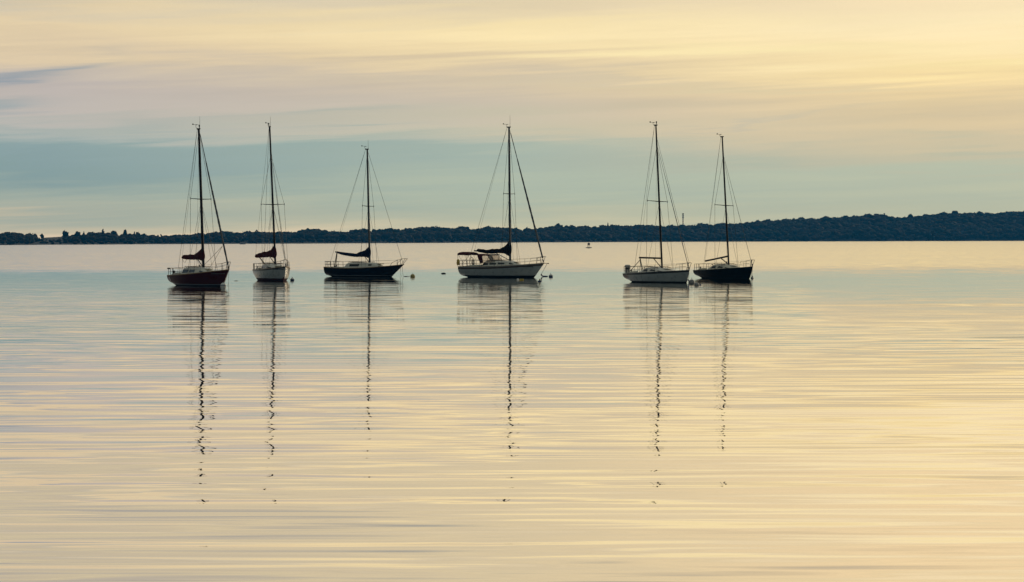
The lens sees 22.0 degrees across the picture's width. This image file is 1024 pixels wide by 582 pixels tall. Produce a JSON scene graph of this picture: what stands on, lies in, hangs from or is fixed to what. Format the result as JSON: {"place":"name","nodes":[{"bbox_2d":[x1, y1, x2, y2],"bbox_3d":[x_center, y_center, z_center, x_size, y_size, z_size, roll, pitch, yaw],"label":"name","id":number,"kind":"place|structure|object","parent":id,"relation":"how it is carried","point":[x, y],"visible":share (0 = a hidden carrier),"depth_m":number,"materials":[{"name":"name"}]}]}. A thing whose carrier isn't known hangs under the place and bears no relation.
{"place":"outdoors","nodes":[
{"label":"outdoors","id":0,"kind":"place"},
{"bbox_2d":[0,240,1023,581],"bbox_3d":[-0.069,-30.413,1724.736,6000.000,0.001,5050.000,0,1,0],"label":"water","id":1,"kind":"structure","parent":0,"point":[814,412],"depth_m":56.53,"materials":[{"name":"grey liquid"}]},
{"bbox_2d":[167,124,230,285],"bbox_3d":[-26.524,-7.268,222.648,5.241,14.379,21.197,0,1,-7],"label":"sailboat","id":2,"kind":"object","parent":1,"relation":"on","point":[202,274],"visible":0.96,"depth_m":215.92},
{"bbox_2d":[252,117,289,280],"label":"sailboat","id":3,"kind":"object","parent":1,"relation":"on","point":[272,271],"visible":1,"depth_m":242.72,"materials":[{"name":"paint"}]},
{"bbox_2d":[324,145,407,276],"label":"sailboat","id":4,"kind":"object","parent":1,"relation":"on","point":[369,268],"visible":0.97,"depth_m":265.51,"materials":[{"name":"paint"}]},
{"bbox_2d":[457,123,548,277],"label":"sailboat","id":5,"kind":"object","parent":1,"relation":"on","point":[498,268],"visible":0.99,"depth_m":258.79,"materials":[{"name":"paint"}]},
{"bbox_2d":[622,121,691,282],"bbox_3d":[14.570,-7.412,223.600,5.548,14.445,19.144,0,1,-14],"label":"sailboat","id":6,"kind":"object","parent":1,"relation":"on","point":[661,274],"visible":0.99,"depth_m":228.21,"materials":[{"name":"paint"}]},
{"bbox_2d":[693,133,754,278],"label":"sailboat","id":7,"kind":"object","parent":1,"relation":"on","point":[726,270],"visible":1,"depth_m":249.31,"materials":[{"name":"paint"}]},
{"bbox_2d":[0,235,1023,244],"bbox_3d":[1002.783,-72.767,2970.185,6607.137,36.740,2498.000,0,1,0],"label":"hill","id":8,"kind":"structure","parent":0,"point":[724,240],"depth_m":2880.60,"materials":[{"name":"plant"}]},
{"bbox_2d":[62,231,68,236],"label":"broadleaf tree","id":9,"kind":"object","parent":8,"relation":"on","point":[65,233],"visible":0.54,"depth_m":2269.87,"materials":[{"name":"green plant"}]},
{"bbox_2d":[0,211,1023,243],"bbox_3d":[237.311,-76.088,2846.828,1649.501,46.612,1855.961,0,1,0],"label":"woodland","id":10,"kind":"object","parent":8,"relation":"on","point":[991,226],"visible":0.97,"depth_m":3102.31,"materials":[{"name":"green plant"}]},
{"bbox_2d":[0,0,1023,238],"label":"sky","id":11,"kind":"structure","parent":0,"point":[820,108],"materials":[{"name":"beige"}]}
]}

